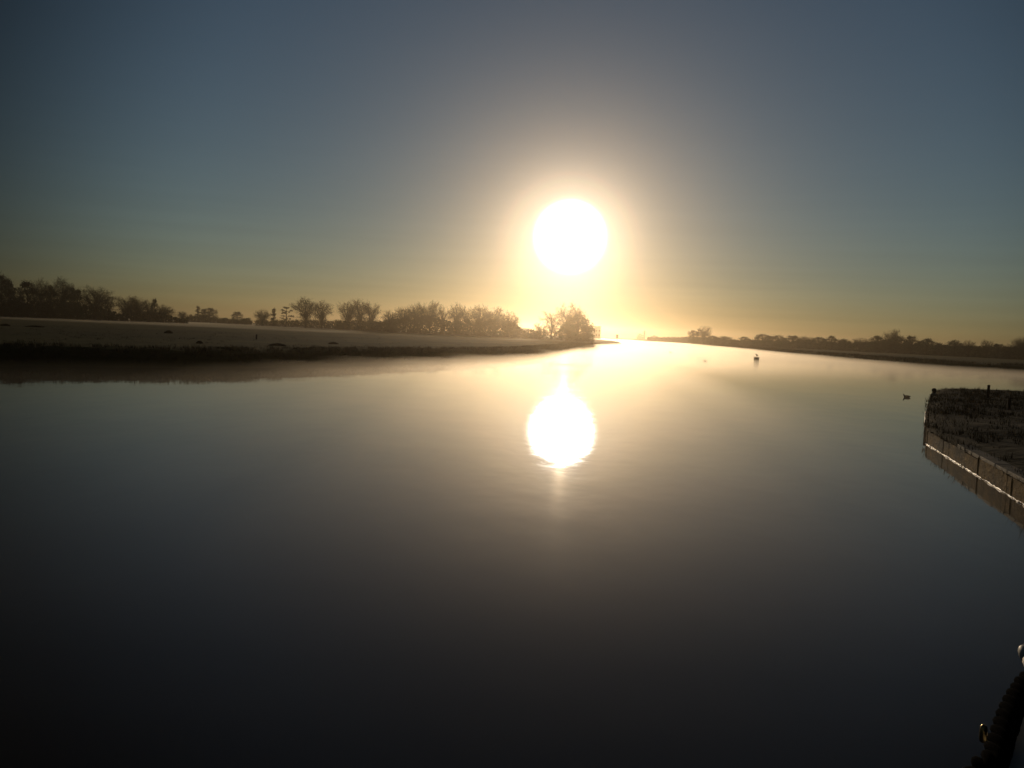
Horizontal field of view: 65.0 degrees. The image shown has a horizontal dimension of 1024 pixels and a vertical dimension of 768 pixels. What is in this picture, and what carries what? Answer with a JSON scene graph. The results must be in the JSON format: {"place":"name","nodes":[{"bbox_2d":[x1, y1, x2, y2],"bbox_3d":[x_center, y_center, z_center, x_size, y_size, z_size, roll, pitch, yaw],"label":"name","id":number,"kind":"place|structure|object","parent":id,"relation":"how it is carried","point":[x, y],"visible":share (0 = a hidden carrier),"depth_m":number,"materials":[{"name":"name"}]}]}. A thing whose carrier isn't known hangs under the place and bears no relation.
{"place":"outdoors","nodes":[
{"label":"outdoors","id":0,"kind":"place"},
{"bbox_2d":[0,317,620,367],"bbox_3d":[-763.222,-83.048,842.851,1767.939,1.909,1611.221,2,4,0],"label":"meadow","id":1,"kind":"structure","parent":0,"point":[159,334],"depth_m":76.37,"materials":[{"name":"green plant"}]},
{"bbox_2d":[0,272,15,316],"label":"evergreen tree","id":2,"kind":"object","parent":1,"relation":"on","point":[7,291],"visible":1,"depth_m":277.66,"materials":[{"name":"green plant"}]},
{"bbox_2d":[2,278,17,302],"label":"evergreen tree","id":3,"kind":"object","parent":1,"relation":"on","point":[11,283],"visible":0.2,"depth_m":284.97,"materials":[{"name":"green plant"}]},
{"bbox_2d":[12,280,39,317],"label":"evergreen tree","id":4,"kind":"object","parent":1,"relation":"on","point":[33,306],"visible":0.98,"depth_m":280.64,"materials":[{"name":"green plant"}]},
{"bbox_2d":[28,278,50,302],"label":"bare tree","id":5,"kind":"object","parent":1,"relation":"on","point":[39,292],"visible":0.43,"depth_m":301.45,"materials":[{"name":"brown plant"}]},
{"bbox_2d":[41,283,61,318],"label":"evergreen tree","id":6,"kind":"object","parent":1,"relation":"on","point":[52,294],"visible":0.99,"depth_m":287.65,"materials":[{"name":"green plant"}]},
{"bbox_2d":[51,275,74,302],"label":"bare tree","id":7,"kind":"object","parent":1,"relation":"on","point":[59,292],"visible":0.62,"depth_m":292.75,"materials":[{"name":"brown plant"}]},
{"bbox_2d":[59,284,79,319],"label":"evergreen tree","id":8,"kind":"object","parent":1,"relation":"on","point":[66,306],"visible":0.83,"depth_m":290.45,"materials":[{"name":"green plant"}]},
{"bbox_2d":[70,288,85,319],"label":"evergreen tree","id":9,"kind":"object","parent":1,"relation":"on","point":[78,309],"visible":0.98,"depth_m":288.52,"materials":[{"name":"green plant"}]},
{"bbox_2d":[0,298,188,323],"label":"hedge","id":10,"kind":"object","parent":1,"relation":"on","point":[141,316],"visible":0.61,"depth_m":304.37,"materials":[{"name":"green plant"}]},
{"bbox_2d":[77,285,116,319],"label":"bare tree","id":11,"kind":"object","parent":1,"relation":"on","point":[97,300],"visible":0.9,"depth_m":296.04,"materials":[{"name":"brown plant"}]},
{"bbox_2d":[100,296,116,320],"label":"bare tree","id":12,"kind":"object","parent":1,"relation":"on","point":[107,307],"visible":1,"depth_m":293.61,"materials":[{"name":"brown plant"}]},
{"bbox_2d":[109,295,141,317],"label":"bare tree","id":13,"kind":"object","parent":1,"relation":"on","point":[126,310],"visible":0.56,"depth_m":322.08,"materials":[{"name":"brown plant"}]},
{"bbox_2d":[124,296,148,312],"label":"bare tree","id":14,"kind":"object","parent":1,"relation":"on","point":[134,302],"visible":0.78,"depth_m":316.40,"materials":[{"name":"brown plant"}]},
{"bbox_2d":[142,300,153,313],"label":"bare tree","id":15,"kind":"object","parent":1,"relation":"on","point":[148,304],"visible":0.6,"depth_m":319.11,"materials":[{"name":"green plant"}]},
{"bbox_2d":[150,298,157,321],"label":"evergreen tree","id":16,"kind":"object","parent":1,"relation":"on","point":[154,309],"visible":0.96,"depth_m":316.37,"materials":[{"name":"green plant"}]},
{"bbox_2d":[155,304,177,321],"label":"bare tree","id":17,"kind":"object","parent":1,"relation":"on","point":[166,311],"visible":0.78,"depth_m":321.08,"materials":[{"name":"brown plant"}]},
{"bbox_2d":[177,311,188,317],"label":"bare tree","id":18,"kind":"object","parent":1,"relation":"on","point":[182,314],"visible":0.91,"depth_m":442.19,"materials":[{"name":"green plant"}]},
{"bbox_2d":[200,308,218,320],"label":"evergreen tree","id":19,"kind":"object","parent":1,"relation":"on","point":[205,312],"visible":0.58,"depth_m":558.79,"materials":[{"name":"green plant"}]},
{"bbox_2d":[188,314,251,324],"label":"hedge","id":20,"kind":"object","parent":1,"relation":"on","point":[200,319],"visible":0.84,"depth_m":500.65,"materials":[{"name":"green plant"}]},
{"bbox_2d":[231,311,242,320],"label":"evergreen tree","id":21,"kind":"object","parent":1,"relation":"on","point":[234,317],"visible":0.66,"depth_m":602.77,"materials":[{"name":"green plant"}]},
{"bbox_2d":[241,318,252,324],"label":"shrub","id":22,"kind":"object","parent":1,"relation":"on","point":[245,321],"visible":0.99,"depth_m":453.45,"materials":[{"name":"green plant"}]},
{"bbox_2d":[253,309,270,325],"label":"bare tree","id":23,"kind":"object","parent":1,"relation":"on","point":[262,316],"visible":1,"depth_m":399.28,"materials":[{"name":"brown plant"}]},
{"bbox_2d":[271,307,275,320],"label":"poplar tree","id":24,"kind":"object","parent":1,"relation":"on","point":[273,314],"visible":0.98,"depth_m":410.74,"materials":[{"name":"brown plant"}]},
{"bbox_2d":[269,343,285,345],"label":"grass tussock","id":25,"kind":"object","parent":1,"relation":"on","point":[275,344],"depth_m":67.02,"materials":[{"name":"green plant"}]},
{"bbox_2d":[280,307,293,326],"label":"pine tree","id":26,"kind":"object","parent":1,"relation":"on","point":[289,311],"visible":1,"depth_m":383.71,"materials":[{"name":"green plant"}]},
{"bbox_2d":[253,319,337,328],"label":"hedge","id":27,"kind":"object","parent":1,"relation":"on","point":[276,323],"visible":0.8,"depth_m":383.35,"materials":[{"name":"green plant"}]},
{"bbox_2d":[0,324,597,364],"bbox_3d":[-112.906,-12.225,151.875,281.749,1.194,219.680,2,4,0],"label":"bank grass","id":28,"kind":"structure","parent":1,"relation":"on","point":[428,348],"depth_m":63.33,"materials":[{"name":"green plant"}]},
{"bbox_2d":[290,297,319,327],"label":"bare tree","id":29,"kind":"object","parent":1,"relation":"on","point":[305,313],"visible":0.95,"depth_m":350.95,"materials":[{"name":"brown plant"}]},
{"bbox_2d":[308,300,333,328],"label":"bare tree","id":30,"kind":"object","parent":1,"relation":"on","point":[320,315],"visible":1,"depth_m":350.71,"materials":[{"name":"brown plant"}]},
{"bbox_2d":[336,302,358,324],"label":"bare tree","id":31,"kind":"object","parent":1,"relation":"on","point":[349,316],"visible":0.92,"depth_m":341.02,"materials":[{"name":"brown plant"}]},
{"bbox_2d":[346,297,370,320],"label":"bare tree","id":32,"kind":"object","parent":1,"relation":"on","point":[359,315],"visible":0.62,"depth_m":345.43,"materials":[{"name":"brown plant"}]},
{"bbox_2d":[335,319,398,331],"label":"hedge","id":33,"kind":"object","parent":1,"relation":"on","point":[362,325],"visible":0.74,"depth_m":332.89,"materials":[{"name":"green plant"}]},
{"bbox_2d":[362,301,381,324],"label":"bare tree","id":34,"kind":"object","parent":1,"relation":"on","point":[373,315],"visible":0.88,"depth_m":342.50,"materials":[{"name":"brown plant"}]},
{"bbox_2d":[379,310,396,328],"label":"bare tree","id":35,"kind":"object","parent":1,"relation":"on","point":[387,316],"visible":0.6,"depth_m":314.35,"materials":[{"name":"brown plant"}]},
{"bbox_2d":[392,306,411,327],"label":"bare tree","id":36,"kind":"object","parent":1,"relation":"on","point":[401,314],"visible":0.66,"depth_m":306.63,"materials":[{"name":"brown plant"}]},
{"bbox_2d":[403,302,426,333],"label":"bare tree","id":37,"kind":"object","parent":1,"relation":"on","point":[414,312],"visible":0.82,"depth_m":300.89,"materials":[{"name":"brown plant"}]},
{"bbox_2d":[416,301,443,333],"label":"bare tree","id":38,"kind":"object","parent":1,"relation":"on","point":[432,314],"visible":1,"depth_m":296.39,"materials":[{"name":"brown plant"}]},
{"bbox_2d":[435,304,451,325],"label":"bare tree","id":39,"kind":"object","parent":1,"relation":"on","point":[442,315],"visible":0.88,"depth_m":297.29,"materials":[{"name":"brown plant"}]},
{"bbox_2d":[448,301,469,327],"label":"bare tree","id":40,"kind":"object","parent":1,"relation":"on","point":[455,316],"visible":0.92,"depth_m":293.16,"materials":[{"name":"brown plant"}]},
{"bbox_2d":[384,315,538,338],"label":"hedge","id":41,"kind":"object","parent":1,"relation":"on","point":[477,326],"visible":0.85,"depth_m":291.15,"materials":[{"name":"green plant"}]},
{"bbox_2d":[461,308,471,323],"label":"bare tree","id":42,"kind":"object","parent":1,"relation":"on","point":[468,316],"visible":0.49,"depth_m":293.77,"materials":[{"name":"brown plant"}]},
{"bbox_2d":[467,305,493,330],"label":"bare tree","id":43,"kind":"object","parent":1,"relation":"on","point":[478,316],"visible":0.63,"depth_m":289.55,"materials":[{"name":"brown plant"}]},
{"bbox_2d":[481,307,503,336],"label":"bare tree","id":44,"kind":"object","parent":1,"relation":"on","point":[495,317],"visible":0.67,"depth_m":285.46,"materials":[{"name":"brown plant"}]},
{"bbox_2d":[494,310,521,327],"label":"bare tree","id":45,"kind":"object","parent":1,"relation":"on","point":[507,318],"visible":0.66,"depth_m":282.14,"materials":[{"name":"brown plant"}]},
{"bbox_2d":[522,329,537,338],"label":"shrub","id":46,"kind":"object","parent":1,"relation":"on","point":[526,336],"visible":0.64,"depth_m":266.48,"materials":[{"name":"brown plant"}]},
{"bbox_2d":[532,322,547,339],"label":"bare tree","id":47,"kind":"object","parent":1,"relation":"on","point":[538,329],"visible":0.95,"depth_m":261.16,"materials":[{"name":"brown plant"}]},
{"bbox_2d":[538,311,563,339],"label":"bare tree","id":48,"kind":"object","parent":1,"relation":"on","point":[551,318],"visible":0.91,"depth_m":256.82,"materials":[{"name":"brown plant"}]},
{"bbox_2d":[534,327,595,343],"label":"hedge","id":49,"kind":"object","parent":1,"relation":"on","point":[554,336],"visible":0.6,"depth_m":255.80,"materials":[{"name":"plant"}]},
{"bbox_2d":[556,322,577,340],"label":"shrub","id":50,"kind":"object","parent":1,"relation":"on","point":[567,333],"visible":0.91,"depth_m":246.54,"materials":[{"name":"brown plant"}]},
{"bbox_2d":[553,301,585,332],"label":"bare tree","id":51,"kind":"object","parent":1,"relation":"on","point":[563,314],"visible":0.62,"depth_m":253.69,"materials":[{"name":"brown plant"}]},
{"bbox_2d":[564,312,594,341],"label":"evergreen tree","id":52,"kind":"object","parent":1,"relation":"on","point":[579,323],"visible":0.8,"depth_m":247.22,"materials":[{"name":"brown plant"}]},
{"bbox_2d":[570,306,588,328],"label":"bare tree","id":53,"kind":"object","parent":1,"relation":"on","point":[579,309],"visible":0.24,"depth_m":256.43,"materials":[{"name":"brown plant"}]},
{"bbox_2d":[577,324,594,342],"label":"shrub","id":54,"kind":"object","parent":1,"relation":"on","point":[584,329],"visible":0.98,"depth_m":245.33,"materials":[{"name":"brown plant"}]},
{"bbox_2d":[594,326,600,338],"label":"building","id":55,"kind":"structure","parent":1,"relation":"on","point":[598,332],"depth_m":672.95,"materials":[{"name":"white"}]},
{"bbox_2d":[0,339,1023,767],"bbox_3d":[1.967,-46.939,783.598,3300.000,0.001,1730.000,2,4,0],"label":"river","id":56,"kind":"structure","parent":0,"point":[646,555],"depth_m":10.32,"materials":[{"name":"black liquid"}]},
{"bbox_2d":[1009,717,1023,767],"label":"boat","id":57,"kind":"object","parent":56,"relation":"on","point":[1017,760],"visible":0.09,"depth_m":2.12,"materials":[{"name":"paint"}]},
{"bbox_2d":[979,724,987,742],"bbox_3d":[1.302,0.955,2.184,0.057,0.051,0.020,4,4,30],"label":"brass fitting","id":58,"kind":"object","parent":57,"relation":"attached to","point":[983,731],"visible":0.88,"depth_m":2.19,"materials":[{"name":"gold metal"}]},
{"bbox_2d":[964,671,1023,767],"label":"rope fender","id":59,"kind":"object","parent":57,"relation":"attached to","point":[999,744],"visible":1,"depth_m":2.13,"materials":[{"name":"black"}]},
{"bbox_2d":[1018,645,1023,664],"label":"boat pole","id":60,"kind":"object","parent":57,"relation":"on","point":[1021,651],"visible":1,"depth_m":2.33,"materials":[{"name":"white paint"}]},
{"bbox_2d":[0,0,1023,346],"label":"sky","id":61,"kind":"structure","parent":0,"point":[849,170],"materials":[{"name":"blue"}]},
{"bbox_2d":[600,338,630,339],"bbox_3d":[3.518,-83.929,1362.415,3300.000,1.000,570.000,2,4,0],"label":"meadow","id":62,"kind":"structure","parent":0,"point":[615,338],"depth_m":1087.03,"materials":[{"name":"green plant"}]},
{"bbox_2d":[622,338,1023,371],"bbox_3d":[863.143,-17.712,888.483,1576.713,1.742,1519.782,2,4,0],"label":"meadow","id":63,"kind":"structure","parent":0,"point":[982,366],"depth_m":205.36,"materials":[{"name":"green plant"}]},
{"bbox_2d":[686,330,700,343],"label":"evergreen tree","id":64,"kind":"object","parent":63,"relation":"on","point":[693,333],"visible":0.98,"depth_m":505.08,"materials":[{"name":"green plant"}]},
{"bbox_2d":[647,336,755,345],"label":"hedge","id":65,"kind":"object","parent":63,"relation":"on","point":[676,339],"visible":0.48,"depth_m":689.90,"materials":[{"name":"green plant"}]},
{"bbox_2d":[697,326,711,344],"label":"bare tree","id":66,"kind":"object","parent":63,"relation":"on","point":[703,334],"visible":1,"depth_m":498.72,"materials":[{"name":"brown plant"}]},
{"bbox_2d":[705,335,719,345],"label":"shrub","id":67,"kind":"object","parent":63,"relation":"on","point":[711,338],"visible":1,"depth_m":495.31,"materials":[{"name":"green plant"}]},
{"bbox_2d":[714,336,732,344],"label":"evergreen tree","id":68,"kind":"object","parent":63,"relation":"on","point":[724,340],"visible":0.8,"depth_m":500.55,"materials":[{"name":"green plant"}]},
{"bbox_2d":[728,339,738,345],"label":"shrub","id":69,"kind":"object","parent":63,"relation":"on","point":[733,341],"visible":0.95,"depth_m":480.94,"materials":[{"name":"green plant"}]},
{"bbox_2d":[738,337,751,345],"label":"evergreen tree","id":70,"kind":"object","parent":63,"relation":"on","point":[744,342],"visible":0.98,"depth_m":469.24,"materials":[{"name":"green plant"}]},
{"bbox_2d":[752,334,772,344],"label":"evergreen tree","id":71,"kind":"object","parent":63,"relation":"on","point":[758,337],"visible":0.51,"depth_m":447.44,"materials":[{"name":"green plant"}]},
{"bbox_2d":[769,334,785,341],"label":"evergreen tree","id":72,"kind":"object","parent":63,"relation":"on","point":[776,337],"visible":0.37,"depth_m":440.58,"materials":[{"name":"green plant"}]},
{"bbox_2d":[782,335,801,341],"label":"evergreen tree","id":73,"kind":"object","parent":63,"relation":"on","point":[794,337],"visible":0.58,"depth_m":430.83,"materials":[{"name":"green plant"}]},
{"bbox_2d":[795,336,811,345],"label":"bare tree","id":74,"kind":"object","parent":63,"relation":"on","point":[804,339],"visible":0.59,"depth_m":421.04,"materials":[{"name":"brown plant"}]},
{"bbox_2d":[808,337,827,349],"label":"evergreen tree","id":75,"kind":"object","parent":63,"relation":"on","point":[818,339],"visible":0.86,"depth_m":409.44,"materials":[{"name":"green plant"}]},
{"bbox_2d":[825,335,838,349],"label":"evergreen tree","id":76,"kind":"object","parent":63,"relation":"on","point":[830,339],"visible":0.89,"depth_m":400.40,"materials":[{"name":"green plant"}]},
{"bbox_2d":[834,338,852,350],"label":"evergreen tree","id":77,"kind":"object","parent":63,"relation":"on","point":[843,346],"visible":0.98,"depth_m":391.24,"materials":[{"name":"green plant"}]},
{"bbox_2d":[848,338,873,351],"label":"bare tree","id":78,"kind":"object","parent":63,"relation":"on","point":[860,345],"visible":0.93,"depth_m":379.87,"materials":[{"name":"brown plant"}]},
{"bbox_2d":[866,336,886,352],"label":"evergreen tree","id":79,"kind":"object","parent":63,"relation":"on","point":[879,345],"visible":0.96,"depth_m":367.16,"materials":[{"name":"green plant"}]},
{"bbox_2d":[751,338,1023,359],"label":"hedge","id":80,"kind":"object","parent":63,"relation":"on","point":[783,343],"visible":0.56,"depth_m":396.73,"materials":[{"name":"green plant"}]},
{"bbox_2d":[882,329,902,347],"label":"bare tree","id":81,"kind":"object","parent":63,"relation":"on","point":[891,335],"visible":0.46,"depth_m":369.87,"materials":[{"name":"brown plant"}]},
{"bbox_2d":[883,335,905,353],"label":"evergreen tree","id":82,"kind":"object","parent":63,"relation":"on","point":[895,341],"visible":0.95,"depth_m":359.59,"materials":[{"name":"green plant"}]},
{"bbox_2d":[901,336,920,353],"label":"evergreen tree","id":83,"kind":"object","parent":63,"relation":"on","point":[909,348],"visible":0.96,"depth_m":352.61,"materials":[{"name":"green plant"}]},
{"bbox_2d":[915,338,937,354],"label":"evergreen tree","id":84,"kind":"object","parent":63,"relation":"on","point":[928,343],"visible":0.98,"depth_m":341.34,"materials":[{"name":"green plant"}]},
{"bbox_2d":[932,343,950,355],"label":"shrub","id":85,"kind":"object","parent":63,"relation":"on","point":[938,350],"visible":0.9,"depth_m":334.19,"materials":[{"name":"green plant"}]},
{"bbox_2d":[946,339,962,356],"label":"evergreen tree","id":86,"kind":"object","parent":63,"relation":"on","point":[956,345],"visible":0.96,"depth_m":324.81,"materials":[{"name":"green plant"}]},
{"bbox_2d":[960,341,977,356],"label":"bare tree","id":87,"kind":"object","parent":63,"relation":"on","point":[969,347],"visible":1,"depth_m":319.12,"materials":[{"name":"brown plant"}]},
{"bbox_2d":[980,339,993,357],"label":"bare tree","id":88,"kind":"object","parent":63,"relation":"on","point":[986,347],"visible":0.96,"depth_m":311.27,"materials":[{"name":"brown plant"}]},
{"bbox_2d":[986,344,1007,358],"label":"evergreen tree","id":89,"kind":"object","parent":63,"relation":"on","point":[997,351],"visible":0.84,"depth_m":305.97,"materials":[{"name":"green plant"}]},
{"bbox_2d":[998,344,1019,358],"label":"shrub","id":90,"kind":"object","parent":63,"relation":"on","point":[1007,350],"visible":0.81,"depth_m":300.71,"materials":[{"name":"green plant"}]},
{"bbox_2d":[1009,337,1023,359],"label":"bare tree","id":91,"kind":"object","parent":63,"relation":"on","point":[1020,350],"visible":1,"depth_m":295.28,"materials":[{"name":"brown plant"}]},
{"bbox_2d":[924,387,1023,480],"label":"quay ground","id":92,"kind":"structure","parent":0,"point":[1001,448],"depth_m":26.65,"materials":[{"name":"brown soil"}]},
{"bbox_2d":[923,400,930,442],"bbox_3d":[20.992,1.482,40.120,0.562,1.168,32.528,4,4,29],"label":"quay end boarding","id":93,"kind":"object","parent":92,"relation":"attached to","point":[926,429],"visible":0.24,"depth_m":29.36,"materials":[{"name":"wood"}]},
{"bbox_2d":[925,431,1023,504],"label":"quay edging","id":94,"kind":"object","parent":92,"relation":"attached to","point":[980,464],"visible":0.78,"depth_m":19.05,"materials":[{"name":"concrete"}]},
{"bbox_2d":[986,385,989,397],"bbox_3d":[25.693,0.605,43.370,0.151,1.119,0.151,-1,5,-42],"label":"mooring post","id":95,"kind":"object","parent":92,"relation":"on","point":[988,390],"visible":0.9,"depth_m":43.30,"materials":[{"name":"brown wood"}]},
{"bbox_2d":[1007,398,1011,409],"bbox_3d":[22.218,1.058,35.944,0.150,0.872,0.150,2,4,0],"label":"mooring post","id":96,"kind":"object","parent":92,"relation":"on","point":[1009,404],"visible":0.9,"depth_m":35.88,"materials":[{"name":"brown wood"}]}
]}

